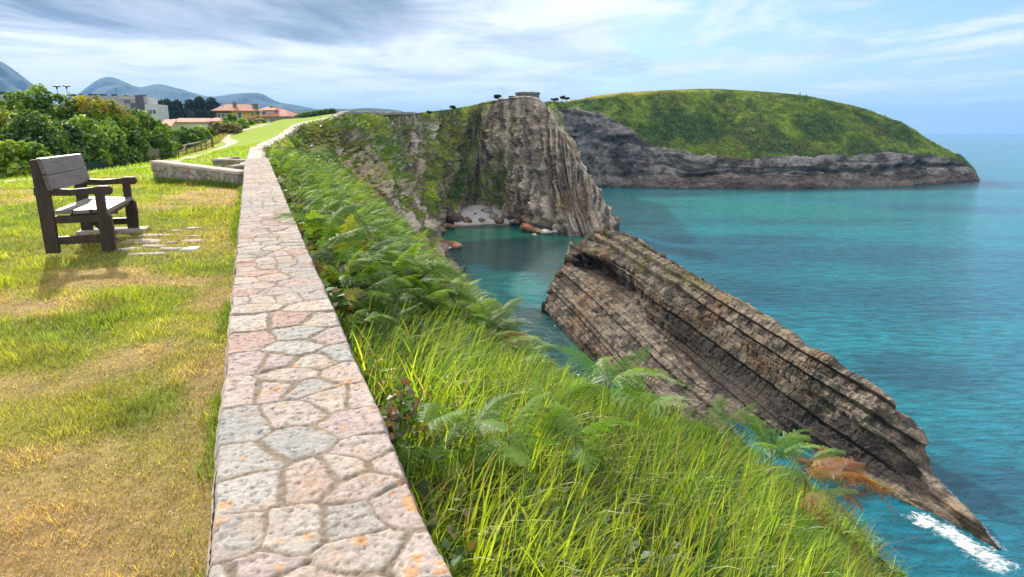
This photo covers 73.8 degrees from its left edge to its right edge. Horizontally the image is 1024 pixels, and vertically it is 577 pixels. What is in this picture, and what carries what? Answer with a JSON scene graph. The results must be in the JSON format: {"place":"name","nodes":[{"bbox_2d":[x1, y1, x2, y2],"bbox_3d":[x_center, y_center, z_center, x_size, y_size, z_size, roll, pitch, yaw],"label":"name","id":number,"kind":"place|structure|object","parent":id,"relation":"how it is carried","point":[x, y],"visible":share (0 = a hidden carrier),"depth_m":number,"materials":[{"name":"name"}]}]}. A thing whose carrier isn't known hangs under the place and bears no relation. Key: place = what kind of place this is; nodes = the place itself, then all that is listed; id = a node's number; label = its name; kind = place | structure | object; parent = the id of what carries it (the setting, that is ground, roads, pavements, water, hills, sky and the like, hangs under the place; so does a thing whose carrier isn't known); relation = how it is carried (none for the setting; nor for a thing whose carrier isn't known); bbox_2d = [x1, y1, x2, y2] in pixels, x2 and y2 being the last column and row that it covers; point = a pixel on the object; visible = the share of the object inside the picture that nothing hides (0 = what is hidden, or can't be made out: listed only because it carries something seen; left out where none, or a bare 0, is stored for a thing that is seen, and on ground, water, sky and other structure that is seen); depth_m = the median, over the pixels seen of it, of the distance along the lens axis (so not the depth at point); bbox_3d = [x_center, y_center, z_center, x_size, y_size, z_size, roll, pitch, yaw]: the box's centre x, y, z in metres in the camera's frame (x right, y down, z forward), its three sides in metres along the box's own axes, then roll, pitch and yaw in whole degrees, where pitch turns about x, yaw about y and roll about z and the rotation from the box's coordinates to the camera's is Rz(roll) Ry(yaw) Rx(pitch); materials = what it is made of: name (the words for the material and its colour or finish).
{"place":"outdoors","nodes":[
{"label":"outdoors","id":0,"kind":"place"},
{"bbox_2d":[0,61,57,108],"bbox_3d":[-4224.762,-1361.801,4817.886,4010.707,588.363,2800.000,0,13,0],"label":"mountain","id":1,"kind":"structure","parent":0,"point":[12,80],"depth_m":4448.48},
{"bbox_2d":[0,159,182,181],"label":"path","id":2,"kind":"structure","parent":0,"point":[10,180],"depth_m":25.12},
{"bbox_2d":[0,114,332,576],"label":"lawn","id":3,"kind":"structure","parent":0,"point":[261,133],"depth_m":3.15,"materials":[{"name":"green plant"}]},
{"bbox_2d":[0,109,26,138],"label":"hedge shrub","id":4,"kind":"object","parent":3,"relation":"on","point":[4,117],"visible":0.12,"depth_m":43.16,"materials":[{"name":"green plant"}]},
{"bbox_2d":[0,139,31,179],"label":"shrub","id":5,"kind":"object","parent":3,"relation":"on","point":[14,160],"visible":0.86,"depth_m":32.02,"materials":[{"name":"green plant"}]},
{"bbox_2d":[0,90,43,118],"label":"hedge shrub","id":6,"kind":"object","parent":3,"relation":"on","point":[27,100],"visible":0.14,"depth_m":44.96,"materials":[{"name":"green plant"}]},
{"bbox_2d":[0,100,76,155],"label":"hedge shrub","id":7,"kind":"object","parent":3,"relation":"on","point":[45,132],"visible":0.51,"depth_m":40.30,"materials":[{"name":"green plant"}]},
{"bbox_2d":[24,140,52,159],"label":"shrub","id":8,"kind":"object","parent":3,"relation":"on","point":[36,149],"visible":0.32,"depth_m":33.10,"materials":[{"name":"green plant"}]},
{"bbox_2d":[26,83,66,124],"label":"hedge shrub","id":9,"kind":"object","parent":3,"relation":"on","point":[48,108],"visible":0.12,"depth_m":45.99,"materials":[{"name":"green plant"}]},
{"bbox_2d":[48,92,78,120],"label":"hedge shrub","id":10,"kind":"object","parent":3,"relation":"on","point":[68,105],"visible":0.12,"depth_m":47.23,"materials":[{"name":"green plant"}]},
{"bbox_2d":[50,119,97,163],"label":"hedge shrub","id":11,"kind":"object","parent":3,"relation":"on","point":[70,128],"visible":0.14,"depth_m":42.75,"materials":[{"name":"green plant"}]},
{"bbox_2d":[29,154,138,253],"bbox_3d":[-4.709,-1.000,7.670,0.685,0.972,1.710,-5,14,-20],"label":"bench","id":12,"kind":"object","parent":3,"relation":"on","point":[53,176],"visible":0.94,"depth_m":7.03,"materials":[{"name":"brown wood"}]},
{"bbox_2d":[72,95,110,126],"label":"hedge shrub","id":13,"kind":"object","parent":3,"relation":"on","point":[94,112],"visible":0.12,"depth_m":48.09,"materials":[{"name":"green plant"}]},
{"bbox_2d":[65,114,129,164],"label":"hedge shrub","id":14,"kind":"object","parent":3,"relation":"on","point":[100,143],"visible":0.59,"depth_m":44.31,"materials":[{"name":"green plant"}]},
{"bbox_2d":[85,161,125,170],"bbox_3d":[-31.117,-6.835,41.997,13.835,1.919,2.112,0,13,0],"label":"netting fence","id":15,"kind":"object","parent":3,"relation":"on","point":[98,165],"visible":0.09,"depth_m":42.57,"materials":[{"name":"metal"}]},
{"bbox_2d":[92,95,130,130],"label":"hedge shrub","id":16,"kind":"object","parent":3,"relation":"on","point":[103,105],"visible":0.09,"depth_m":50.02,"materials":[{"name":"green plant"}]},
{"bbox_2d":[76,226,149,234],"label":"paving slab","id":17,"kind":"structure","parent":3,"relation":"on","point":[117,229],"depth_m":8.41,"materials":[{"name":"stone"}]},
{"bbox_2d":[4,132,228,178],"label":"rough grass","id":18,"kind":"structure","parent":3,"relation":"on","point":[221,136],"depth_m":78.19,"materials":[{"name":"green plant"}]},
{"bbox_2d":[104,117,143,165],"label":"hedge shrub","id":19,"kind":"object","parent":3,"relation":"on","point":[121,137],"visible":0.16,"depth_m":47.05,"materials":[{"name":"green plant"}]},
{"bbox_2d":[117,247,137,250],"bbox_3d":[-4.068,-0.396,7.240,0.214,0.079,0.077,-2,13,-11],"label":"flat stone","id":20,"kind":"object","parent":3,"relation":"on","point":[126,248],"visible":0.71,"depth_m":7.21,"materials":[{"name":"beige stone"}]},
{"bbox_2d":[104,102,154,158],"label":"hedge shrub","id":21,"kind":"object","parent":3,"relation":"on","point":[132,120],"visible":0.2,"depth_m":51.29,"materials":[{"name":"green plant"}]},
{"bbox_2d":[122,130,153,164],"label":"hedge shrub","id":22,"kind":"object","parent":3,"relation":"on","point":[134,139],"visible":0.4,"depth_m":48.46,"materials":[{"name":"green plant"}]},
{"bbox_2d":[120,239,161,243],"bbox_3d":[-4.189,-0.508,7.736,0.408,0.077,0.322,-3,13,-14],"label":"flat stone","id":23,"kind":"object","parent":3,"relation":"on","point":[147,241],"visible":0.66,"depth_m":7.67,"materials":[{"name":"beige stone"}]},
{"bbox_2d":[123,108,161,139],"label":"hedge shrub","id":24,"kind":"object","parent":3,"relation":"on","point":[143,117],"visible":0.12,"depth_m":54.32,"materials":[{"name":"green plant"}]},
{"bbox_2d":[127,252,165,255],"bbox_3d":[-3.736,-0.329,6.997,0.369,0.075,0.097,-3,13,-11],"label":"flat stone","id":25,"kind":"object","parent":3,"relation":"on","point":[153,253],"visible":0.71,"depth_m":6.96,"materials":[{"name":"beige stone"}]},
{"bbox_2d":[138,234,159,236],"bbox_3d":[-4.327,-0.609,8.165,0.305,0.078,0.209,1,13,4],"label":"flat stone","id":26,"kind":"object","parent":3,"relation":"on","point":[150,235],"visible":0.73,"depth_m":8.10,"materials":[{"name":"beige stone"}]},
{"bbox_2d":[148,148,159,160],"bbox_3d":[-17.696,-6.510,33.775,0.485,0.850,0.095,0,13,0],"label":"wooden stand","id":27,"kind":"object","parent":3,"relation":"on","point":[154,152],"visible":0.7,"depth_m":33.70,"materials":[{"name":"wood"}]},
{"bbox_2d":[142,244,166,247],"bbox_3d":[-3.862,-0.434,7.386,0.284,0.079,0.123,0,13,-1],"label":"flat stone","id":28,"kind":"object","parent":3,"relation":"on","point":[152,246],"visible":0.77,"depth_m":7.34,"materials":[{"name":"beige stone"}]},
{"bbox_2d":[146,132,174,159],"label":"hedge shrub","id":29,"kind":"object","parent":3,"relation":"on","point":[162,142],"visible":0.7,"depth_m":52.42,"materials":[{"name":"green plant"}]},
{"bbox_2d":[147,113,179,151],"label":"hedge shrub","id":30,"kind":"object","parent":3,"relation":"on","point":[154,123],"visible":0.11,"depth_m":56.45,"materials":[{"name":"green plant"}]},
{"bbox_2d":[159,247,181,250],"bbox_3d":[-3.616,-0.397,7.246,0.254,0.078,0.138,0,13,-2],"label":"flat stone","id":31,"kind":"object","parent":3,"relation":"on","point":[170,248],"visible":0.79,"depth_m":7.20,"materials":[{"name":"beige stone"}]},
{"bbox_2d":[163,123,182,156],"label":"hedge shrub","id":32,"kind":"object","parent":3,"relation":"on","point":[174,139],"visible":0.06,"depth_m":64.62,"materials":[{"name":"green plant"}]},
{"bbox_2d":[173,126,198,148],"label":"shrub","id":33,"kind":"object","parent":3,"relation":"on","point":[183,135],"visible":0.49,"depth_m":81.63,"materials":[{"name":"green plant"}]},
{"bbox_2d":[179,246,199,250],"bbox_3d":[-3.437,-0.400,7.287,0.194,0.076,0.236,-4,13,-17],"label":"flat stone","id":34,"kind":"object","parent":3,"relation":"on","point":[192,248],"visible":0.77,"depth_m":7.23,"materials":[{"name":"grey stone"}]},
{"bbox_2d":[181,239,204,242],"bbox_3d":[-3.620,-0.512,7.729,0.253,0.078,0.151,-1,13,-3],"label":"flat stone","id":35,"kind":"object","parent":3,"relation":"on","point":[193,241],"visible":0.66,"depth_m":7.71,"materials":[{"name":"beige stone"}]},
{"bbox_2d":[185,227,200,229],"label":"flat stone","id":36,"kind":"object","parent":3,"relation":"on","point":[190,228],"visible":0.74,"depth_m":8.71,"materials":[{"name":"beige stone"}]},
{"bbox_2d":[162,118,224,130],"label":"house","id":37,"kind":"structure","parent":3,"relation":"on","point":[176,124],"depth_m":136.12,"materials":[{"name":"tile"}]},
{"bbox_2d":[175,137,213,156],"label":"rail fence","id":38,"kind":"object","parent":3,"relation":"on","point":[200,146],"visible":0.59,"depth_m":70.54,"materials":[{"name":"wood"}]},
{"bbox_2d":[186,127,206,143],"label":"shrub","id":39,"kind":"object","parent":3,"relation":"on","point":[200,134],"visible":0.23,"depth_m":85.38,"materials":[{"name":"green plant"}]},
{"bbox_2d":[150,160,243,184],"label":"stone wall","id":40,"kind":"structure","parent":3,"relation":"on","point":[168,169],"depth_m":14.48,"materials":[{"name":"grey stone"}]},
{"bbox_2d":[189,125,213,139],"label":"shrub","id":41,"kind":"object","parent":3,"relation":"on","point":[208,135],"visible":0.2,"depth_m":89.13,"materials":[{"name":"green plant"}]},
{"bbox_2d":[203,126,217,136],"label":"shrub","id":42,"kind":"object","parent":3,"relation":"on","point":[211,131],"visible":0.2,"depth_m":93.98,"materials":[{"name":"green plant"}]},
{"bbox_2d":[212,121,242,133],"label":"shrub","id":43,"kind":"object","parent":3,"relation":"on","point":[220,127],"visible":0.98,"depth_m":91.66,"materials":[{"name":"green plant"}]},
{"bbox_2d":[211,158,244,166],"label":"stone wall","id":44,"kind":"structure","parent":3,"relation":"on","point":[217,162],"depth_m":20.16,"materials":[{"name":"grey stone"}]},
{"bbox_2d":[221,113,239,122],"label":"shrub","id":45,"kind":"object","parent":3,"relation":"on","point":[228,118],"visible":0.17,"depth_m":108.23,"materials":[{"name":"green plant"}]},
{"bbox_2d":[226,163,244,169],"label":"stone wall","id":46,"kind":"structure","parent":3,"relation":"on","point":[239,166],"depth_m":17.10,"materials":[{"name":"grey stone"}]},
{"bbox_2d":[229,120,249,128],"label":"shrub","id":47,"kind":"object","parent":3,"relation":"on","point":[243,125],"visible":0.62,"depth_m":98.65,"materials":[{"name":"green plant"}]},
{"bbox_2d":[236,118,255,124],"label":"shrub","id":48,"kind":"object","parent":3,"relation":"on","point":[250,122],"visible":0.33,"depth_m":104.55,"materials":[{"name":"green plant"}]},
{"bbox_2d":[269,117,301,121],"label":"garden wall","id":49,"kind":"structure","parent":3,"relation":"on","point":[272,119],"depth_m":164.94,"materials":[{"name":"concrete"}]},
{"bbox_2d":[292,108,336,117],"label":"clipped hedge","id":50,"kind":"object","parent":3,"relation":"on","point":[313,113],"visible":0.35,"depth_m":168.53,"materials":[{"name":"green plant"}]},
{"bbox_2d":[240,111,414,163],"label":"edge wall","id":51,"kind":"structure","parent":3,"relation":"on","point":[254,152],"depth_m":78.64,"materials":[{"name":"stone"}]},
{"bbox_2d":[206,158,451,576],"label":"stone wall","id":52,"kind":"structure","parent":3,"relation":"on","point":[310,479],"depth_m":2.23,"materials":[{"name":"beige stone"}]},
{"bbox_2d":[162,98,174,118],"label":"tree","id":53,"kind":"object","parent":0,"point":[167,101],"visible":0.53,"depth_m":404.05,"materials":[{"name":"green plant"}]},
{"bbox_2d":[169,99,185,118],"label":"tree","id":54,"kind":"object","parent":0,"point":[177,106],"visible":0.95,"depth_m":404.80,"materials":[{"name":"green plant"}]},
{"bbox_2d":[183,99,194,117],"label":"tree","id":55,"kind":"object","parent":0,"point":[188,104],"visible":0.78,"depth_m":404.35,"materials":[{"name":"green plant"}]},
{"bbox_2d":[62,77,316,110],"bbox_3d":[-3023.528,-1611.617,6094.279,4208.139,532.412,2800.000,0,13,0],"label":"mountain","id":56,"kind":"structure","parent":0,"point":[106,85],"depth_m":5729.70,"materials":[{"name":"blue"}]},
{"bbox_2d":[188,96,207,117],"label":"tree","id":57,"kind":"object","parent":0,"point":[197,110],"visible":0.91,"depth_m":403.35,"materials":[{"name":"green plant"}]},
{"bbox_2d":[204,97,219,117],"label":"tree","id":58,"kind":"object","parent":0,"point":[211,103],"visible":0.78,"depth_m":404.05,"materials":[{"name":"green plant"}]},
{"bbox_2d":[171,124,269,160],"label":"path","id":59,"kind":"structure","parent":0,"point":[228,140],"depth_m":78.29,"materials":[{"name":"beige concrete"}]},
{"bbox_2d":[172,106,402,118],"bbox_3d":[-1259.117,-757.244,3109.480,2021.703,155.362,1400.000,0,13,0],"label":"hill range","id":60,"kind":"structure","parent":0,"point":[371,110],"depth_m":3044.93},
{"bbox_2d":[454,205,510,225],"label":"pebble beach","id":61,"kind":"structure","parent":0,"point":[468,211],"depth_m":198.82,"materials":[{"name":"grey gravel"}]},
{"bbox_2d":[446,210,463,223],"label":"boulder","id":62,"kind":"object","parent":61,"relation":"on","point":[452,216],"visible":0.81,"depth_m":192.89,"materials":[{"name":"stone"}]},
{"bbox_2d":[463,216,471,222],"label":"boulder","id":63,"kind":"object","parent":61,"relation":"on","point":[467,219],"visible":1,"depth_m":191.23,"materials":[{"name":"brown stone"}]},
{"bbox_2d":[481,207,492,213],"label":"boulder","id":64,"kind":"object","parent":61,"relation":"on","point":[488,210],"visible":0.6,"depth_m":202.17,"materials":[{"name":"grey stone"}]},
{"bbox_2d":[489,213,497,219],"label":"boulder","id":65,"kind":"object","parent":61,"relation":"on","point":[493,216],"visible":0.88,"depth_m":196.45,"materials":[{"name":"brown stone"}]},
{"bbox_2d":[494,217,503,223],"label":"boulder","id":66,"kind":"object","parent":61,"relation":"on","point":[498,220],"visible":1,"depth_m":191.84,"materials":[{"name":"brown stone"}]},
{"bbox_2d":[509,219,520,224],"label":"boulder","id":67,"kind":"object","parent":61,"relation":"on","point":[514,222],"visible":0.97,"depth_m":189.42,"materials":[{"name":"grey stone"}]},
{"bbox_2d":[0,0,1023,133],"label":"sky","id":68,"kind":"structure","parent":0,"point":[929,66],"materials":[{"name":"blue"}]},
{"bbox_2d":[290,95,887,576],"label":"cliff","id":69,"kind":"structure","parent":0,"point":[544,169],"depth_m":177.29,"materials":[{"name":"grey stone"}]},
{"bbox_2d":[380,377,427,459],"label":"weed","id":70,"kind":"object","parent":69,"relation":"on","point":[398,418],"visible":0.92,"depth_m":2.75,"materials":[{"name":"green plant"}]},
{"bbox_2d":[258,144,576,383],"bbox_3d":[-4.233,-1.428,18.408,4.692,4.722,29.805,-5,14,-20],"label":"bracken","id":71,"kind":"object","parent":69,"relation":"on","point":[352,229],"visible":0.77,"depth_m":6.32,"materials":[{"name":"green plant"}]},
{"bbox_2d":[395,403,476,495],"bbox_3d":[-0.343,0.661,2.693,0.386,0.418,0.462,-10,16,-37],"label":"fern","id":72,"kind":"object","parent":69,"relation":"on","point":[425,408],"visible":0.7,"depth_m":2.64,"materials":[{"name":"green plant"}]},
{"bbox_2d":[274,97,602,243],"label":"cliff scrub","id":73,"kind":"object","parent":69,"relation":"on","point":[295,138],"visible":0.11,"depth_m":113.32,"materials":[{"name":"green plant"}]},
{"bbox_2d":[419,392,519,471],"bbox_3d":[-0.167,0.681,2.903,0.430,0.402,0.511,-3,13,-13],"label":"fern","id":74,"kind":"object","parent":69,"relation":"on","point":[488,421],"visible":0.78,"depth_m":2.87,"materials":[{"name":"green plant"}]},
{"bbox_2d":[493,94,501,102],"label":"wind bent tree","id":75,"kind":"object","parent":69,"relation":"on","point":[496,96],"visible":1,"depth_m":185.72,"materials":[{"name":"green plant"}]},
{"bbox_2d":[434,390,561,489],"bbox_3d":[-0.015,0.683,2.774,0.504,0.501,0.486,6,14,24],"label":"fern","id":76,"kind":"object","parent":69,"relation":"on","point":[516,451],"visible":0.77,"depth_m":2.74,"materials":[{"name":"green plant"}]},
{"bbox_2d":[508,92,539,108],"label":"bunker","id":77,"kind":"object","parent":69,"relation":"on","point":[535,94],"visible":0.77,"depth_m":189.50,"materials":[{"name":"concrete"}]},
{"bbox_2d":[504,371,559,405],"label":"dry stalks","id":78,"kind":"object","parent":69,"relation":"on","point":[527,388],"visible":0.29,"depth_m":3.79,"materials":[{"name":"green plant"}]},
{"bbox_2d":[502,364,583,455],"bbox_3d":[0.157,0.660,3.228,0.363,0.537,0.459,5,14,22],"label":"fern","id":79,"kind":"object","parent":69,"relation":"on","point":[571,417],"visible":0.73,"depth_m":3.24,"materials":[{"name":"green plant"}]},
{"bbox_2d":[531,415,646,475],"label":"fern","id":80,"kind":"object","parent":69,"relation":"on","point":[594,448],"visible":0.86,"depth_m":3.09,"materials":[{"name":"green plant"}]},
{"bbox_2d":[263,145,917,576],"bbox_3d":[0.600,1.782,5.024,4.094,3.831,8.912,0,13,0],"label":"tall grass","id":81,"kind":"structure","parent":69,"relation":"on","point":[689,492],"depth_m":3.03,"materials":[{"name":"green plant"}]},
{"bbox_2d":[544,345,689,423],"bbox_3d":[0.608,0.660,4.161,0.808,0.528,0.787,-10,16,-37],"label":"fern","id":82,"kind":"object","parent":69,"relation":"on","point":[623,375],"visible":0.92,"depth_m":4.17,"materials":[{"name":"green plant"}]},
{"bbox_2d":[610,362,691,418],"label":"fern","id":83,"kind":"object","parent":69,"relation":"on","point":[653,395],"visible":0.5,"depth_m":5.20,"materials":[{"name":"green plant"}]},
{"bbox_2d":[654,395,758,477],"bbox_3d":[1.246,0.971,4.272,0.630,0.446,0.581,8,15,31],"label":"fern","id":84,"kind":"object","parent":69,"relation":"on","point":[720,407],"visible":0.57,"depth_m":4.27,"materials":[{"name":"green plant"}]},
{"bbox_2d":[719,403,830,487],"bbox_3d":[1.897,1.166,4.970,0.793,0.616,0.923,10,16,36],"label":"fern","id":85,"kind":"object","parent":69,"relation":"on","point":[771,446],"visible":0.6,"depth_m":4.99,"materials":[{"name":"green plant"}]},
{"bbox_2d":[789,446,846,481],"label":"fern","id":86,"kind":"object","parent":69,"relation":"on","point":[824,458],"visible":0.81,"depth_m":4.57,"materials":[{"name":"green plant"}]},
{"bbox_2d":[775,463,868,537],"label":"fern","id":87,"kind":"object","parent":69,"relation":"on","point":[808,497],"visible":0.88,"depth_m":3.54,"materials":[{"name":"green plant"}]},
{"bbox_2d":[813,457,896,516],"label":"fern","id":88,"kind":"object","parent":69,"relation":"on","point":[856,476],"visible":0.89,"depth_m":4.19,"materials":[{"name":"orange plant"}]},
{"bbox_2d":[843,505,931,576],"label":"fern","id":89,"kind":"object","parent":69,"relation":"on","point":[883,546],"visible":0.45,"depth_m":3.44,"materials":[{"name":"green plant"}]},
{"bbox_2d":[441,134,1023,576],"bbox_3d":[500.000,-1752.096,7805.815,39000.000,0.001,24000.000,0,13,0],"label":"sea","id":90,"kind":"structure","parent":0,"point":[909,300],"depth_m":112.58,"materials":[{"name":"liquid"}]},
{"bbox_2d":[440,226,446,233],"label":"boulder","id":91,"kind":"object","parent":90,"relation":"in","point":[443,229],"visible":0.16,"depth_m":173.84,"materials":[{"name":"stone"}]},
{"bbox_2d":[440,223,455,228],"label":"boulder","id":92,"kind":"object","parent":90,"relation":"in","point":[448,226],"visible":0.69,"depth_m":181.81,"materials":[{"name":"brown stone"}]},
{"bbox_2d":[444,241,461,248],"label":"boulder","id":93,"kind":"object","parent":90,"relation":"in","point":[454,244],"visible":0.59,"depth_m":150.88,"materials":[{"name":"brown stone"}]},
{"bbox_2d":[519,223,532,232],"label":"boulder","id":94,"kind":"object","parent":90,"relation":"in","point":[525,227],"visible":0.93,"depth_m":174.78,"materials":[{"name":"brown stone"}]},
{"bbox_2d":[530,227,541,233],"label":"boulder","id":95,"kind":"object","parent":90,"relation":"in","point":[536,230],"visible":0.78,"depth_m":174.17,"materials":[{"name":"brown stone"}]},
{"bbox_2d":[539,229,552,233],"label":"boulder","id":96,"kind":"object","parent":90,"relation":"in","point":[544,231],"visible":0.91,"depth_m":172.84,"materials":[{"name":"grey stone"}]},
{"bbox_2d":[541,229,1000,550],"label":"sea rock","id":97,"kind":"object","parent":90,"relation":"in","point":[613,293],"visible":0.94,"depth_m":65.87,"materials":[{"name":"stone"}]},
{"bbox_2d":[545,89,979,188],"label":"hill","id":98,"kind":"structure","parent":0,"point":[615,153],"depth_m":327.80,"materials":[{"name":"green plant"}]},
{"bbox_2d":[544,90,976,171],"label":"hill scrub","id":99,"kind":"object","parent":98,"relation":"on","point":[862,114],"visible":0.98,"depth_m":344.51,"materials":[{"name":"green plant"}]},
{"bbox_3d":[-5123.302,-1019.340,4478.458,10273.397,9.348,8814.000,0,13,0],"label":"countryside","id":100,"kind":"structure","parent":0,"visible":0},
{"bbox_2d":[0,92,13,110],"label":"apartment block","id":101,"kind":"structure","parent":100,"relation":"on","point":[1,94],"depth_m":222.25,"materials":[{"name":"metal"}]},
{"bbox_2d":[70,87,168,121],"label":"apartment block","id":102,"kind":"structure","parent":100,"relation":"on","point":[153,107],"depth_m":224.25,"materials":[{"name":"white paint"}]},
{"bbox_2d":[211,102,262,119],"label":"house","id":103,"kind":"structure","parent":100,"relation":"on","point":[246,111],"depth_m":184.72,"materials":[{"name":"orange paint"}]},
{"bbox_2d":[259,106,297,122],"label":"house","id":104,"kind":"structure","parent":100,"relation":"on","point":[268,112],"depth_m":208.55,"materials":[{"name":"tile"}]}
]}

